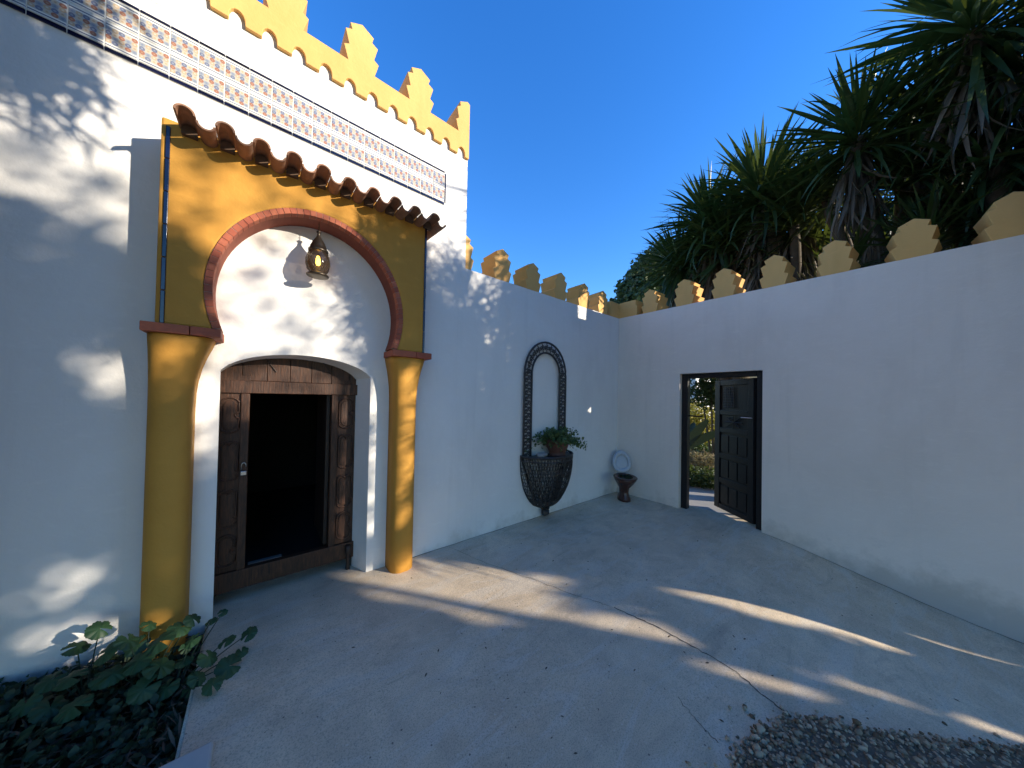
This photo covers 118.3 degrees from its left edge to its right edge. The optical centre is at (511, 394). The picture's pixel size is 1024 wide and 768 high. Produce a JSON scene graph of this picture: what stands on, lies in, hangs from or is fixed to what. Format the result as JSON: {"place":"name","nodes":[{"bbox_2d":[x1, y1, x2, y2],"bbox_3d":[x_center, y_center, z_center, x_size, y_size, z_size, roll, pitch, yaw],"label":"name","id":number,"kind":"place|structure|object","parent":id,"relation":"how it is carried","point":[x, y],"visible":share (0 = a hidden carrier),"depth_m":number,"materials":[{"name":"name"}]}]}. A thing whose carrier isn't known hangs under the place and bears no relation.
{"place":"outdoors","nodes":[
{"label":"outdoors","id":0,"kind":"place"},
{"bbox_2d":[0,634,201,767],"bbox_3d":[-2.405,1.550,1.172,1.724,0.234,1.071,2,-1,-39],"label":"leaf litter","id":1,"kind":"object","parent":0,"point":[127,755],"visible":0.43,"depth_m":1.43,"materials":[{"name":"brown plant"}]},
{"bbox_2d":[9,621,117,724],"bbox_3d":[-2.262,1.457,1.601,0.344,0.352,0.319,1,-1,-2],"label":"mallow plant","id":2,"kind":"object","parent":1,"relation":"on","point":[35,708],"visible":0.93,"depth_m":1.55,"materials":[{"name":"green plant"}]},
{"bbox_2d":[0,634,203,767],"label":"weeds","id":3,"kind":"object","parent":1,"relation":"on","point":[10,692],"visible":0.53,"depth_m":1.46,"materials":[{"name":"green plant"}]},
{"bbox_2d":[94,613,200,704],"bbox_3d":[-1.986,1.480,1.675,0.370,0.340,0.338,2,-1,-39],"label":"mallow plant","id":4,"kind":"object","parent":1,"relation":"on","point":[146,666],"visible":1,"depth_m":1.65,"materials":[{"name":"green plant"}]},
{"bbox_2d":[173,609,257,698],"bbox_3d":[-1.740,1.510,1.775,0.399,0.272,0.368,1,-1,3],"label":"mallow plant","id":5,"kind":"object","parent":1,"relation":"on","point":[223,670],"visible":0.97,"depth_m":1.74,"materials":[{"name":"green plant"}]},
{"bbox_2d":[0,0,469,688],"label":"house","id":6,"kind":"structure","parent":0,"point":[92,92],"depth_m":1.97,"materials":[{"name":"white paint"}]},
{"bbox_2d":[213,358,357,595],"bbox_3d":[-1.998,0.582,2.830,1.060,2.080,0.673,2,-1,-39],"label":"carved door","id":7,"kind":"structure","parent":6,"relation":"attached to","point":[335,456],"depth_m":2.56,"materials":[{"name":"brown wood"}]},
{"bbox_2d":[240,462,246,475],"bbox_3d":[-2.078,0.579,2.369,0.038,0.102,0.018,2,-1,-39],"label":"padlock","id":8,"kind":"object","parent":7,"relation":"hanging from","point":[242,473],"visible":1,"depth_m":2.36,"materials":[{"name":"metal"}]},
{"bbox_2d":[139,103,445,660],"bbox_3d":[-1.468,0.056,2.380,1.852,3.500,0.418,2,-1,-39],"label":"entrance portal","id":9,"kind":"object","parent":6,"relation":"attached to","point":[224,191],"visible":1,"depth_m":1.98,"materials":[{"name":"paint"}]},
{"bbox_2d":[305,224,329,279],"bbox_3d":[-1.524,-1.140,2.409,0.165,0.436,0.165,2,-1,-39],"label":"lantern","id":10,"kind":"object","parent":9,"relation":"hanging from","point":[317,261],"visible":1,"depth_m":2.36,"materials":[{"name":"metal"}]},
{"bbox_2d":[175,491,1023,767],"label":"courtyard floor","id":11,"kind":"structure","parent":0,"point":[296,690],"depth_m":1.98,"materials":[{"name":"concrete"}]},
{"bbox_2d":[159,742,212,767],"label":"kerb","id":12,"kind":"structure","parent":11,"relation":"on","point":[200,757],"depth_m":1.30,"materials":[{"name":"white concrete"}]},
{"bbox_2d":[612,450,637,502],"bbox_3d":[1.815,1.326,4.923,0.361,0.755,0.552,1,-1,13],"label":"toilet planter","id":13,"kind":"object","parent":11,"relation":"on","point":[623,478],"visible":1,"depth_m":4.97,"materials":[{"name":"brown ceramic"}]},
{"bbox_2d":[352,524,959,753],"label":"fallen leaves","id":14,"kind":"object","parent":11,"relation":"on","point":[635,669],"visible":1,"depth_m":1.89,"materials":[{"name":"brown plant"}]},
{"bbox_2d":[616,191,1023,642],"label":"courtyard wall","id":15,"kind":"structure","parent":11,"relation":"on","point":[893,422],"depth_m":3.10,"materials":[{"name":"paint"}]},
{"bbox_2d":[681,371,762,529],"bbox_3d":[3.057,0.762,4.409,0.471,2.115,0.978,2,-1,-39],"label":"garden door","id":16,"kind":"structure","parent":15,"relation":"attached to","point":[738,455],"depth_m":4.27,"materials":[{"name":"black wood"}]},
{"bbox_2d":[720,378,756,523],"bbox_3d":[3.148,0.740,4.321,0.032,1.900,0.706,1,-1,-3],"label":"door leaf","id":17,"kind":"structure","parent":16,"relation":"in","point":[740,391],"depth_m":4.24,"materials":[{"name":"black wood"}]},
{"bbox_2d":[257,0,1022,300],"label":"sky","id":18,"kind":"structure","parent":0,"point":[585,115],"materials":[{"name":"blue"}]},
{"bbox_2d":[623,272,756,377],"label":"hill","id":19,"kind":"structure","parent":0,"point":[658,286],"depth_m":47.84,"materials":[{"name":"green plant"}]},
{"bbox_2d":[609,234,693,303],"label":"hillside wood","id":20,"kind":"object","parent":19,"relation":"on","point":[623,286],"visible":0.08,"depth_m":45.85,"materials":[{"name":"green plant"}]},
{"bbox_2d":[690,449,714,473],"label":"dry grass","id":21,"kind":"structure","parent":0,"point":[696,461],"depth_m":6.54,"materials":[{"name":"beige plant"}]},
{"bbox_2d":[689,485,738,517],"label":"garden path","id":22,"kind":"structure","parent":0,"point":[700,497],"depth_m":5.02,"materials":[{"name":"concrete"}]},
{"bbox_2d":[685,702,1023,767],"bbox_3d":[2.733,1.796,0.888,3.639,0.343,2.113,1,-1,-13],"label":"gravel","id":23,"kind":"structure","parent":0,"point":[764,729],"depth_m":1.47,"materials":[{"name":"grey gravel"}]},
{"bbox_2d":[850,172,980,251],"bbox_3d":[6.956,-2.607,5.326,2.010,2.791,1.921,1,-1,-8],"label":"dark shrub","id":24,"kind":"object","parent":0,"point":[891,209],"visible":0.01,"depth_m":5.27,"materials":[{"name":"green plant"}]},
{"bbox_3d":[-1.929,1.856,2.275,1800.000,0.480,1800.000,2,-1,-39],"label":"ground","id":25,"kind":"structure","parent":0,"visible":0},
{"bbox_2d":[460,236,643,541],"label":"courtyard wall","id":26,"kind":"structure","parent":25,"relation":"on","point":[508,326],"depth_m":4.02,"materials":[{"name":"white paint"}]},
{"bbox_2d":[520,341,573,515],"bbox_3d":[0.561,0.458,4.070,0.876,2.358,0.380,2,-1,-39],"label":"iron console","id":27,"kind":"object","parent":26,"relation":"attached to","point":[558,491],"visible":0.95,"depth_m":3.98,"materials":[{"name":"black metal"}]},
{"bbox_2d":[536,452,547,456],"bbox_3d":[0.380,0.780,3.916,0.170,0.080,0.117,2,-1,-39],"label":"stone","id":28,"kind":"object","parent":27,"relation":"on","point":[541,454],"visible":0.76,"depth_m":3.88,"materials":[{"name":"grey stone"}]},
{"bbox_2d":[525,426,586,456],"bbox_3d":[0.638,0.625,4.013,0.982,0.391,0.566,2,-1,-39],"label":"potted plant","id":29,"kind":"object","parent":27,"relation":"on","point":[556,442],"visible":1,"depth_m":4.00,"materials":[{"name":"green plant"}]},
{"bbox_2d":[689,465,713,489],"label":"green shrub","id":30,"kind":"object","parent":25,"relation":"on","point":[698,477],"visible":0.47,"depth_m":5.73,"materials":[{"name":"green plant"}]},
{"bbox_2d":[690,378,713,424],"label":"outbuilding","id":31,"kind":"structure","parent":25,"relation":"on","point":[693,380],"depth_m":10.11,"materials":[{"name":"white paint"}]},
{"bbox_2d":[690,400,714,445],"bbox_3d":[4.818,0.938,7.960,2.102,1.850,1.771,1,-1,-11],"label":"yellow shrub","id":32,"kind":"object","parent":25,"relation":"on","point":[698,410],"visible":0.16,"depth_m":7.56,"materials":[{"name":"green plant"}]},
{"bbox_2d":[690,443,714,470],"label":"green shrub","id":33,"kind":"object","parent":25,"relation":"on","point":[701,447],"visible":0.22,"depth_m":6.99,"materials":[{"name":"green plant"}]},
{"bbox_2d":[690,419,714,448],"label":"banana plant","id":34,"kind":"object","parent":25,"relation":"on","point":[697,437],"visible":0.38,"depth_m":6.00,"materials":[{"name":"green plant"}]},
{"bbox_2d":[690,378,717,464],"bbox_3d":[4.431,0.629,6.715,0.953,2.404,0.953,1,-1,-8],"label":"green shrub","id":35,"kind":"object","parent":25,"relation":"on","point":[706,390],"visible":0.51,"depth_m":6.69,"materials":[{"name":"green plant"}]},
{"bbox_2d":[627,145,789,380],"bbox_3d":[3.643,-1.192,5.830,2.648,5.925,2.928,2,-1,-39],"label":"yucca tree","id":36,"kind":"object","parent":25,"relation":"on","point":[680,267],"visible":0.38,"depth_m":5.47,"materials":[{"name":"green plant"}]},
{"bbox_2d":[682,102,891,291],"bbox_3d":[4.115,-1.156,4.864,2.845,5.836,2.684,2,-1,-39],"label":"yucca tree","id":37,"kind":"object","parent":25,"relation":"on","point":[796,252],"visible":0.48,"depth_m":4.57,"materials":[{"name":"green plant"}]},
{"bbox_2d":[816,215,943,266],"bbox_3d":[5.689,-1.937,5.437,2.010,2.798,1.916,1,-1,-7],"label":"dark shrub","id":38,"kind":"object","parent":25,"relation":"on","point":[885,232],"visible":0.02,"depth_m":4.83,"materials":[{"name":"green plant"}]},
{"bbox_2d":[755,21,1021,266],"bbox_3d":[4.307,-1.073,3.731,2.278,5.864,2.473,2,-1,-39],"label":"yucca tree","id":39,"kind":"object","parent":25,"relation":"on","point":[862,177],"visible":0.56,"depth_m":3.61,"materials":[{"name":"green plant"}]},
{"bbox_2d":[799,146,1023,277],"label":"yucca tree","id":40,"kind":"object","parent":25,"relation":"on","point":[950,192],"visible":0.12,"depth_m":3.24,"materials":[{"name":"green plant"}]},
{"bbox_2d":[810,0,1023,249],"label":"yucca tree","id":41,"kind":"object","parent":25,"relation":"on","point":[997,71],"visible":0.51,"depth_m":3.05,"materials":[{"name":"green plant"}]},
{"bbox_2d":[936,96,1023,249],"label":"yucca tree","id":42,"kind":"object","parent":25,"relation":"on","point":[1014,152],"visible":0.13,"depth_m":2.95,"materials":[{"name":"green plant"}]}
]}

